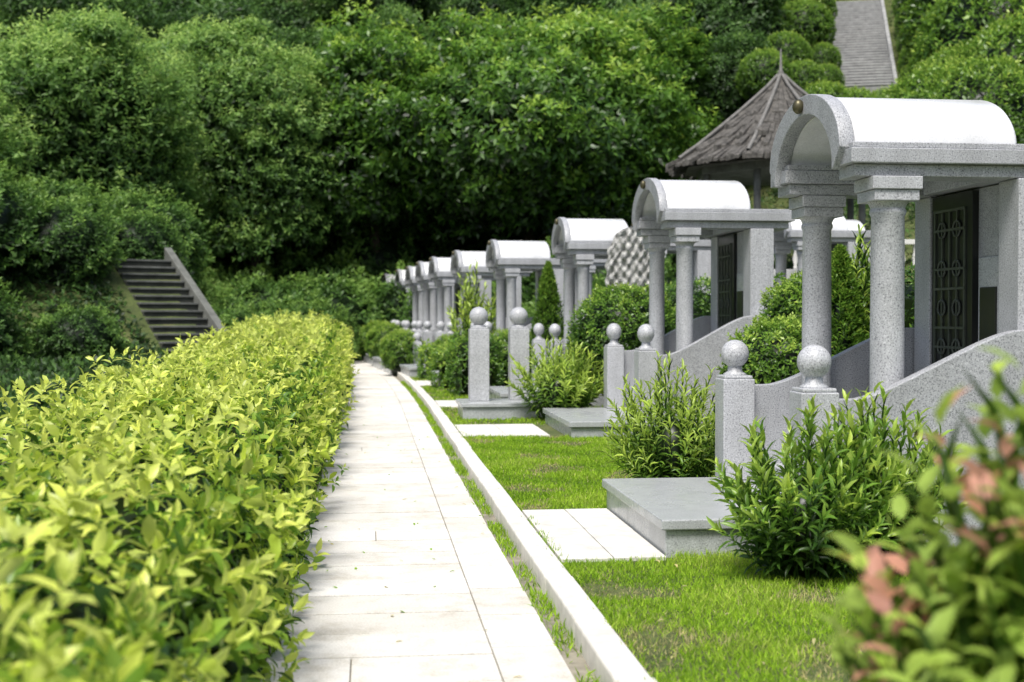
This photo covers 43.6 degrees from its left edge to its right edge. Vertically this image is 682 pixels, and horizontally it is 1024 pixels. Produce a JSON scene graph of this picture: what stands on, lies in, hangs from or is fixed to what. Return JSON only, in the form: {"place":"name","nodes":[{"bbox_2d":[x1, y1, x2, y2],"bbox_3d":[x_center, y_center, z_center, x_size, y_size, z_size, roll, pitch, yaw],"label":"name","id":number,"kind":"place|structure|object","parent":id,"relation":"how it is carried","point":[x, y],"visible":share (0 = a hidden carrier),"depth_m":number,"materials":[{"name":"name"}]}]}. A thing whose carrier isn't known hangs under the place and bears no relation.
{"place":"outdoors","nodes":[
{"label":"outdoors","id":0,"kind":"place"},
{"bbox_2d":[261,360,575,681],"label":"path","id":1,"kind":"structure","parent":0,"point":[438,629],"depth_m":7.37,"materials":[{"name":"white stone"}]},
{"bbox_2d":[0,0,982,681],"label":"ground","id":2,"kind":"structure","parent":0,"point":[150,336],"depth_m":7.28,"materials":[{"name":"green plant"}]},
{"bbox_2d":[0,277,36,359],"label":"shrub","id":3,"kind":"object","parent":2,"relation":"on","point":[9,330],"visible":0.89,"depth_m":27.10,"materials":[{"name":"green plant"}]},
{"bbox_2d":[0,90,41,181],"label":"feathery tree","id":4,"kind":"object","parent":2,"relation":"on","point":[5,148],"visible":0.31,"depth_m":36.34,"materials":[{"name":"green plant"}]},
{"bbox_2d":[0,158,54,278],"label":"shrub","id":5,"kind":"object","parent":2,"relation":"on","point":[15,234],"visible":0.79,"depth_m":29.87,"materials":[{"name":"green plant"}]},
{"bbox_2d":[9,193,127,284],"bbox_3d":[-11.187,-2.313,31.384,3.540,2.560,3.074,-1,1,-34],"label":"shrub","id":6,"kind":"object","parent":2,"relation":"on","point":[71,239],"visible":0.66,"depth_m":30.66,"materials":[{"name":"green plant"}]},
{"bbox_2d":[0,0,137,106],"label":"hillside tree","id":7,"kind":"object","parent":2,"relation":"on","point":[15,11],"visible":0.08,"depth_m":51.12,"materials":[{"name":"green plant"}]},
{"bbox_2d":[18,173,133,220],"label":"shrub","id":8,"kind":"object","parent":2,"relation":"on","point":[62,188],"visible":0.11,"depth_m":34.85,"materials":[{"name":"green plant"}]},
{"bbox_2d":[21,302,132,360],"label":"shrub","id":9,"kind":"object","parent":2,"relation":"on","point":[73,333],"visible":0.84,"depth_m":27.84,"materials":[{"name":"green plant"}]},
{"bbox_2d":[37,190,132,258],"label":"shrub","id":10,"kind":"object","parent":2,"relation":"on","point":[100,206],"visible":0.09,"depth_m":34.04,"materials":[{"name":"green plant"}]},
{"bbox_2d":[0,0,227,282],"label":"feathery tree","id":11,"kind":"object","parent":2,"relation":"on","point":[126,140],"visible":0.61,"depth_m":39.46,"materials":[{"name":"green plant"}]},
{"bbox_2d":[41,0,193,48],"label":"hillside tree","id":12,"kind":"object","parent":2,"relation":"on","point":[131,9],"visible":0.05,"depth_m":65.72,"materials":[{"name":"green plant"}]},
{"bbox_2d":[103,206,193,262],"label":"shrub","id":13,"kind":"object","parent":2,"relation":"on","point":[139,234],"visible":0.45,"depth_m":34.56,"materials":[{"name":"green plant"}]},
{"bbox_2d":[93,184,222,283],"bbox_3d":[-11.190,-2.843,38.419,4.956,3.583,4.304,0,1,-15],"label":"shrub","id":14,"kind":"object","parent":2,"relation":"on","point":[186,230],"visible":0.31,"depth_m":38.01,"materials":[{"name":"green plant"}]},
{"bbox_2d":[110,247,225,353],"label":"stairs","id":15,"kind":"structure","parent":2,"relation":"on","point":[191,298],"depth_m":31.75,"materials":[{"name":"concrete"}]},
{"bbox_2d":[0,308,360,681],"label":"hedge","id":16,"kind":"object","parent":2,"relation":"on","point":[153,518],"visible":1,"depth_m":5.07,"materials":[{"name":"green plant"}]},
{"bbox_2d":[130,14,270,268],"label":"feathery tree","id":17,"kind":"object","parent":2,"relation":"on","point":[167,42],"visible":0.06,"depth_m":50.77,"materials":[{"name":"green plant"}]},
{"bbox_2d":[193,266,241,307],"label":"shrub","id":18,"kind":"object","parent":2,"relation":"on","point":[206,286],"visible":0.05,"depth_m":42.05,"materials":[{"name":"green plant"}]},
{"bbox_2d":[152,0,291,58],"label":"hillside tree","id":19,"kind":"object","parent":2,"relation":"on","point":[232,12],"visible":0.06,"depth_m":57.98,"materials":[{"name":"green plant"}]},
{"bbox_2d":[165,0,301,46],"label":"hillside tree","id":20,"kind":"object","parent":2,"relation":"on","point":[267,11],"visible":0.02,"depth_m":65.85,"materials":[{"name":"green plant"}]},
{"bbox_2d":[202,292,279,315],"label":"shrub","id":21,"kind":"object","parent":2,"relation":"on","point":[234,301],"visible":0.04,"depth_m":41.15,"materials":[{"name":"green plant"}]},
{"bbox_2d":[210,301,279,325],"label":"shrub","id":22,"kind":"object","parent":2,"relation":"on","point":[232,312],"visible":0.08,"depth_m":36.49,"materials":[{"name":"green plant"}]},
{"bbox_2d":[194,263,305,294],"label":"shrub","id":23,"kind":"object","parent":2,"relation":"on","point":[223,272],"visible":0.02,"depth_m":45.30,"materials":[{"name":"green plant"}]},
{"bbox_2d":[146,13,354,276],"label":"feathery tree","id":24,"kind":"object","parent":2,"relation":"on","point":[268,157],"visible":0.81,"depth_m":45.39,"materials":[{"name":"green plant"}]},
{"bbox_2d":[210,247,304,281],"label":"shrub","id":25,"kind":"object","parent":2,"relation":"on","point":[237,265],"visible":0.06,"depth_m":49.28,"materials":[{"name":"green plant"}]},
{"bbox_2d":[205,271,332,313],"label":"shrub","id":26,"kind":"object","parent":2,"relation":"on","point":[278,289],"visible":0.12,"depth_m":42.55,"materials":[{"name":"green plant"}]},
{"bbox_2d":[225,0,337,48],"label":"hillside tree","id":27,"kind":"object","parent":2,"relation":"on","point":[302,11],"visible":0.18,"depth_m":79.24,"materials":[{"name":"green plant"}]},
{"bbox_2d":[253,297,358,354],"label":"shrub","id":28,"kind":"object","parent":2,"relation":"on","point":[290,307],"visible":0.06,"depth_m":40.62,"materials":[{"name":"green plant"}]},
{"bbox_2d":[252,248,383,293],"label":"shrub","id":29,"kind":"object","parent":2,"relation":"on","point":[317,270],"visible":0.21,"depth_m":47.45,"materials":[{"name":"green plant"}]},
{"bbox_2d":[271,272,384,360],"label":"shrub","id":30,"kind":"object","parent":2,"relation":"on","point":[360,305],"visible":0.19,"depth_m":44.00,"materials":[{"name":"green plant"}]},
{"bbox_2d":[294,299,364,356],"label":"shrub","id":31,"kind":"object","parent":2,"relation":"on","point":[327,311],"visible":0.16,"depth_m":41.52,"materials":[{"name":"green plant"}]},
{"bbox_2d":[275,23,387,75],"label":"hillside tree","id":32,"kind":"object","parent":2,"relation":"on","point":[309,38],"visible":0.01,"depth_m":61.57,"materials":[{"name":"green plant"}]},
{"bbox_2d":[296,54,427,255],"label":"hillside tree","id":33,"kind":"object","parent":2,"relation":"on","point":[393,224],"visible":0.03,"depth_m":49.94,"materials":[{"name":"green plant"}]},
{"bbox_2d":[283,0,468,252],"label":"broadleaf tree","id":34,"kind":"object","parent":2,"relation":"on","point":[360,43],"visible":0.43,"depth_m":47.11,"materials":[{"name":"green plant"}]},
{"bbox_2d":[312,0,443,38],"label":"hillside tree","id":35,"kind":"object","parent":2,"relation":"on","point":[424,6],"visible":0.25,"depth_m":80.37,"materials":[{"name":"green plant"}]},
{"bbox_2d":[299,218,458,287],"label":"shrub","id":36,"kind":"object","parent":2,"relation":"on","point":[390,253],"visible":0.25,"depth_m":49.74,"materials":[{"name":"green plant"}]},
{"bbox_2d":[363,322,404,358],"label":"topiary bush","id":37,"kind":"object","parent":2,"relation":"on","point":[377,333],"visible":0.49,"depth_m":38.98,"materials":[{"name":"green plant"}]},
{"bbox_2d":[354,260,415,326],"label":"shrub","id":38,"kind":"object","parent":2,"relation":"on","point":[386,300],"visible":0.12,"depth_m":45.02,"materials":[{"name":"green plant"}]},
{"bbox_2d":[361,269,412,360],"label":"grave monument","id":39,"kind":"object","parent":2,"relation":"on","point":[400,274],"visible":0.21,"depth_m":43.93,"materials":[{"name":"stone"}]},
{"bbox_2d":[378,329,424,375],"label":"topiary bush","id":40,"kind":"object","parent":2,"relation":"on","point":[396,351],"visible":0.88,"depth_m":32.42,"materials":[{"name":"green plant"}]},
{"bbox_2d":[367,0,436,48],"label":"hillside tree","id":41,"kind":"object","parent":2,"relation":"on","point":[395,17],"visible":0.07,"depth_m":72.90,"materials":[{"name":"green plant"}]},
{"bbox_2d":[366,266,453,364],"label":"grave monument","id":42,"kind":"object","parent":2,"relation":"on","point":[415,288],"visible":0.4,"depth_m":40.55,"materials":[{"name":"stone"}]},
{"bbox_2d":[372,261,459,369],"bbox_3d":[-2.419,-0.772,37.639,3.182,3.138,2.066,0,1,-12],"label":"grave monument","id":43,"kind":"object","parent":2,"relation":"on","point":[426,283],"visible":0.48,"depth_m":37.42,"materials":[{"name":"stone"}]},
{"bbox_2d":[259,374,596,681],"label":"path bedding","id":44,"kind":"object","parent":2,"relation":"on","point":[580,664],"visible":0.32,"depth_m":6.40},
{"bbox_2d":[397,372,656,681],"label":"kerb","id":45,"kind":"structure","parent":44,"relation":"on","point":[607,655],"depth_m":6.94,"materials":[{"name":"concrete"}]},
{"bbox_2d":[414,338,445,380],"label":"hedge","id":46,"kind":"object","parent":2,"relation":"on","point":[420,359],"visible":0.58,"depth_m":29.03,"materials":[{"name":"green plant"}]},
{"bbox_2d":[382,257,495,373],"bbox_3d":[-1.848,-0.718,34.785,3.182,3.138,2.066,0,1,-11],"label":"grave monument","id":47,"kind":"object","parent":2,"relation":"on","point":[441,276],"visible":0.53,"depth_m":34.16,"materials":[{"name":"stone"}]},
{"bbox_2d":[426,342,460,389],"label":"hedge","id":48,"kind":"object","parent":2,"relation":"on","point":[442,380],"visible":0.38,"depth_m":25.35,"materials":[{"name":"green plant"}]},
{"bbox_2d":[386,281,529,328],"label":"shrub","id":49,"kind":"object","parent":2,"relation":"on","point":[407,316],"visible":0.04,"depth_m":43.06,"materials":[{"name":"green plant"}]},
{"bbox_2d":[399,250,532,377],"bbox_3d":[-1.072,-0.656,31.451,3.182,3.138,2.066,0,1,-11],"label":"grave monument","id":50,"kind":"object","parent":2,"relation":"on","point":[461,262],"visible":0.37,"depth_m":30.87,"materials":[{"name":"stone"}]},
{"bbox_2d":[446,259,495,340],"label":"shrub","id":51,"kind":"object","parent":2,"relation":"on","point":[469,304],"visible":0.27,"depth_m":29.73,"materials":[{"name":"green plant"}]},
{"bbox_2d":[444,331,505,395],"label":"hedge","id":52,"kind":"object","parent":2,"relation":"on","point":[460,360],"visible":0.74,"depth_m":23.14,"materials":[{"name":"green plant"}]},
{"bbox_2d":[438,0,552,48],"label":"hillside tree","id":53,"kind":"object","parent":2,"relation":"on","point":[473,7],"visible":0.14,"depth_m":73.25,"materials":[{"name":"green plant"}]},
{"bbox_2d":[432,239,563,381],"bbox_3d":[-0.141,-0.600,27.632,3.030,3.168,2.086,0,1,-10],"label":"grave monument","id":54,"kind":"object","parent":2,"relation":"on","point":[507,261],"visible":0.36,"depth_m":27.02,"materials":[{"name":"stone"}]},
{"bbox_2d":[456,398,543,419],"bbox_3d":[-0.168,1.007,18.367,1.210,0.300,1.060,0,1,-6],"label":"stone step","id":55,"kind":"object","parent":2,"relation":"on","point":[499,408],"visible":0.48,"depth_m":17.87,"materials":[{"name":"grey stone"}]},
{"bbox_2d":[468,307,488,400],"bbox_3d":[-0.476,0.183,18.368,0.280,1.345,0.280,0,1,-6],"label":"gate post","id":56,"kind":"object","parent":55,"relation":"on","point":[478,360],"visible":1,"depth_m":18.23,"materials":[{"name":"stone"}]},
{"bbox_2d":[508,307,528,399],"bbox_3d":[0.098,0.178,18.633,0.280,1.345,0.280,0,1,-6],"label":"gate post","id":57,"kind":"object","parent":55,"relation":"on","point":[518,340],"visible":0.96,"depth_m":18.50,"materials":[{"name":"stone"}]},
{"bbox_2d":[489,328,532,385],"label":"topiary bush","id":58,"kind":"object","parent":2,"relation":"on","point":[502,334],"visible":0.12,"depth_m":24.56,"materials":[{"name":"green plant"}]},
{"bbox_2d":[0,0,1023,434],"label":"ground cover","id":59,"kind":"object","parent":2,"relation":"on","point":[50,366],"visible":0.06,"depth_m":28.99,"materials":[{"name":"green plant"}]},
{"bbox_2d":[331,0,721,257],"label":"broadleaf tree","id":60,"kind":"object","parent":2,"relation":"on","point":[547,154],"visible":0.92,"depth_m":46.13,"materials":[{"name":"green plant"}]},
{"bbox_2d":[467,0,605,35],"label":"hillside tree","id":61,"kind":"object","parent":2,"relation":"on","point":[529,9],"visible":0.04,"depth_m":67.08,"materials":[{"name":"green plant"}]},
{"bbox_2d":[529,260,563,377],"bbox_3d":[0.705,-0.283,24.526,1.044,2.550,1.023,0,1,-6],"label":"conifer","id":62,"kind":"object","parent":2,"relation":"on","point":[549,313],"visible":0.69,"depth_m":24.40,"materials":[{"name":"green plant"}]},
{"bbox_2d":[505,333,603,419],"bbox_3d":[0.637,0.489,17.694,1.489,1.242,1.524,0,1,-6],"label":"shrub","id":63,"kind":"object","parent":2,"relation":"on","point":[563,387],"visible":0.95,"depth_m":17.50,"materials":[{"name":"green plant"}]},
{"bbox_2d":[489,217,627,407],"bbox_3d":[1.047,-0.462,21.076,2.727,3.138,2.066,0,1,-7],"label":"grave monument","id":64,"kind":"object","parent":2,"relation":"on","point":[580,245],"visible":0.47,"depth_m":20.49,"materials":[{"name":"stone"}]},
{"bbox_2d":[521,236,606,306],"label":"shrub","id":65,"kind":"object","parent":2,"relation":"on","point":[528,296],"visible":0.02,"depth_m":43.48,"materials":[{"name":"green plant"}]},
{"bbox_2d":[575,259,606,320],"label":"grave monument","id":66,"kind":"object","parent":2,"relation":"on","point":[598,263],"visible":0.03,"depth_m":30.67,"materials":[{"name":"stone"}]},
{"bbox_2d":[511,0,725,178],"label":"broadleaf tree","id":67,"kind":"object","parent":2,"relation":"on","point":[683,43],"visible":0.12,"depth_m":52.34,"materials":[{"name":"green plant"}]},
{"bbox_2d":[563,282,675,396],"bbox_3d":[1.662,0.035,18.750,1.842,1.830,1.789,0,1,-6],"label":"topiary bush","id":68,"kind":"object","parent":2,"relation":"on","point":[625,309],"visible":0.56,"depth_m":18.28,"materials":[{"name":"green plant"}]},
{"bbox_2d":[605,227,648,297],"bbox_3d":[1.821,-0.330,19.672,0.780,2.806,0.400,0,1,8],"label":"stacked stone mound","id":69,"kind":"object","parent":2,"relation":"on","point":[627,261],"visible":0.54,"depth_m":19.54,"materials":[{"name":"grey stone"}]},
{"bbox_2d":[592,259,675,296],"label":"shrub","id":70,"kind":"object","parent":2,"relation":"on","point":[668,278],"visible":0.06,"depth_m":34.67,"materials":[{"name":"green plant"}]},
{"bbox_2d":[597,0,692,26],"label":"hillside tree","id":71,"kind":"object","parent":2,"relation":"on","point":[608,4],"visible":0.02,"depth_m":59.44,"materials":[{"name":"green plant"}]},
{"bbox_2d":[602,0,696,109],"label":"hillside tree","id":72,"kind":"object","parent":2,"relation":"on","point":[638,3],"visible":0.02,"depth_m":57.27,"materials":[{"name":"green plant"}]},
{"bbox_2d":[594,351,714,477],"bbox_3d":[1.264,0.660,10.152,1.164,1.180,1.194,0,1,-6],"label":"shrub","id":73,"kind":"object","parent":2,"relation":"on","point":[668,446],"visible":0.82,"depth_m":10.01,"materials":[{"name":"green plant"}]},
{"bbox_2d":[543,178,794,437],"bbox_3d":[2.003,-0.403,16.301,2.939,3.317,2.322,0,1,-6],"label":"grave monument","id":74,"kind":"object","parent":2,"relation":"on","point":[684,216],"visible":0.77,"depth_m":15.55,"materials":[{"name":"stone"}]},
{"bbox_2d":[630,224,710,294],"bbox_3d":[2.901,-0.978,26.961,3.091,3.048,2.007,0,1,-6],"label":"grave monument","id":75,"kind":"object","parent":2,"relation":"on","point":[702,258],"visible":0.02,"depth_m":26.30,"materials":[{"name":"stone"}]},
{"bbox_2d":[665,271,784,329],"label":"hedge","id":76,"kind":"object","parent":2,"relation":"on","point":[701,303],"visible":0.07,"depth_m":20.83,"materials":[{"name":"green plant"}]},
{"bbox_2d":[659,0,796,67],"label":"hillside tree","id":77,"kind":"object","parent":2,"relation":"on","point":[721,17],"visible":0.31,"depth_m":55.87,"materials":[{"name":"green plant"}]},
{"bbox_2d":[688,28,783,123],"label":"hillside tree","id":78,"kind":"object","parent":2,"relation":"on","point":[730,99],"visible":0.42,"depth_m":52.69,"materials":[{"name":"green plant"}]},
{"bbox_2d":[735,47,792,99],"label":"topiary bush","id":79,"kind":"object","parent":2,"relation":"on","point":[760,69],"visible":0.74,"depth_m":51.15,"materials":[{"name":"green plant"}]},
{"bbox_2d":[665,49,865,239],"bbox_3d":[7.150,-4.382,34.135,6.095,6.811,6.040,-1,1,-40],"label":"gazebo","id":80,"kind":"object","parent":2,"relation":"on","point":[737,145],"visible":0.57,"depth_m":33.08,"materials":[{"name":"brown wood"}]},
{"bbox_2d":[751,1,794,37],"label":"topiary bush","id":81,"kind":"object","parent":2,"relation":"on","point":[782,16],"visible":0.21,"depth_m":56.81,"materials":[{"name":"green plant"}]},
{"bbox_2d":[716,311,836,383],"bbox_3d":[2.664,0.361,12.689,1.278,1.314,1.247,0,1,-6],"label":"topiary bush","id":82,"kind":"object","parent":2,"relation":"on","point":[774,351],"visible":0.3,"depth_m":12.31,"materials":[{"name":"green plant"}]},
{"bbox_2d":[757,269,801,328],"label":"topiary bush","id":83,"kind":"object","parent":2,"relation":"on","point":[787,301],"visible":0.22,"depth_m":13.85,"materials":[{"name":"green plant"}]},
{"bbox_2d":[764,29,814,65],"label":"topiary bush","id":84,"kind":"object","parent":2,"relation":"on","point":[792,48],"visible":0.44,"depth_m":53.97,"materials":[{"name":"green plant"}]},
{"bbox_2d":[791,59,827,91],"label":"topiary bush","id":85,"kind":"object","parent":2,"relation":"on","point":[804,71],"visible":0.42,"depth_m":52.11,"materials":[{"name":"green plant"}]},
{"bbox_2d":[783,0,836,48],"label":"topiary bush","id":86,"kind":"object","parent":2,"relation":"on","point":[812,22],"visible":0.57,"depth_m":56.73,"materials":[{"name":"green plant"}]},
{"bbox_2d":[706,393,913,583],"bbox_3d":[1.626,0.796,7.001,1.102,1.028,1.057,0,1,24],"label":"shrub","id":87,"kind":"object","parent":2,"relation":"on","point":[792,525],"visible":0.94,"depth_m":6.83,"materials":[{"name":"green plant"}]},
{"bbox_2d":[602,94,1023,557],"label":"grave monument","id":88,"kind":"object","parent":2,"relation":"on","point":[953,170],"visible":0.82,"depth_m":8.20,"materials":[{"name":"grey stone"}]},
{"bbox_2d":[774,216,870,285],"bbox_3d":[5.508,-0.990,25.239,3.182,3.138,2.066,0,1,-6],"label":"grave monument","id":89,"kind":"object","parent":2,"relation":"on","point":[786,241],"visible":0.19,"depth_m":24.57,"materials":[{"name":"stone"}]},
{"bbox_2d":[808,41,842,68],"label":"topiary bush","id":90,"kind":"object","parent":2,"relation":"on","point":[826,52],"visible":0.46,"depth_m":56.19,"materials":[{"name":"green plant"}]},
{"bbox_2d":[804,79,854,97],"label":"topiary bush","id":91,"kind":"object","parent":2,"relation":"on","point":[822,87],"visible":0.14,"depth_m":49.26,"materials":[{"name":"green plant"}]},
{"bbox_2d":[815,62,846,90],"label":"topiary bush","id":92,"kind":"object","parent":2,"relation":"on","point":[831,71],"visible":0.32,"depth_m":53.31,"materials":[{"name":"green plant"}]},
{"bbox_2d":[831,243,869,355],"bbox_3d":[3.299,0.113,12.859,1.074,2.193,1.097,1,1,26],"label":"conifer","id":93,"kind":"object","parent":2,"relation":"on","point":[845,294],"visible":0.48,"depth_m":12.70,"materials":[{"name":"green plant"}]},
{"bbox_2d":[839,223,870,335],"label":"shrub","id":94,"kind":"object","parent":2,"relation":"on","point":[862,273],"visible":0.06,"depth_m":12.88,"materials":[{"name":"green plant"}]},
{"bbox_2d":[828,0,897,95],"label":"hillside stairs","id":95,"kind":"structure","parent":2,"relation":"on","point":[862,43],"depth_m":62.80,"materials":[{"name":"grey concrete"}]},
{"bbox_2d":[799,380,967,575],"bbox_3d":[2.096,0.759,7.167,0.925,1.094,0.955,1,1,37],"label":"shrub","id":96,"kind":"object","parent":2,"relation":"on","point":[923,464],"visible":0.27,"depth_m":7.07,"materials":[{"name":"green plant"}]},
{"bbox_2d":[865,262,914,329],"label":"hedge","id":97,"kind":"object","parent":2,"relation":"on","point":[909,305],"visible":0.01,"depth_m":12.39,"materials":[{"name":"green plant"}]},
{"bbox_2d":[810,347,1023,681],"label":"shrub","id":98,"kind":"object","parent":2,"relation":"on","point":[987,645],"visible":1,"depth_m":2.17,"materials":[{"name":"green plant"}]},
{"bbox_2d":[896,0,954,62],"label":"topiary bush","id":99,"kind":"object","parent":2,"relation":"on","point":[919,9],"visible":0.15,"depth_m":54.99,"materials":[{"name":"green plant"}]},
{"bbox_2d":[881,57,977,98],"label":"topiary bush","id":100,"kind":"object","parent":2,"relation":"on","point":[911,86],"visible":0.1,"depth_m":43.12,"materials":[{"name":"green plant"}]},
{"bbox_2d":[903,42,980,91],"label":"topiary bush","id":101,"kind":"object","parent":2,"relation":"on","point":[943,53],"visible":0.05,"depth_m":47.33,"materials":[{"name":"green plant"}]},
{"bbox_2d":[909,0,1023,72],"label":"topiary bush","id":102,"kind":"object","parent":2,"relation":"on","point":[962,20],"visible":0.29,"depth_m":48.44,"materials":[{"name":"green plant"}]},
{"bbox_2d":[917,51,1023,143],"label":"topiary bush","id":103,"kind":"object","parent":2,"relation":"on","point":[1003,89],"visible":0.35,"depth_m":38.58,"materials":[{"name":"green plant"}]},
{"bbox_2d":[950,6,1023,78],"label":"topiary bush","id":104,"kind":"object","parent":2,"relation":"on","point":[1011,43],"visible":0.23,"depth_m":44.81,"materials":[{"name":"green plant"}]},
{"bbox_2d":[416,380,665,562],"bbox_3d":[-1.640,0.961,26.335,1.251,0.096,37.973,0,1,-8],"label":"paved apron","id":105,"kind":"object","parent":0,"point":[600,534],"visible":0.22,"depth_m":8.47,"materials":[{"name":"white stone"}]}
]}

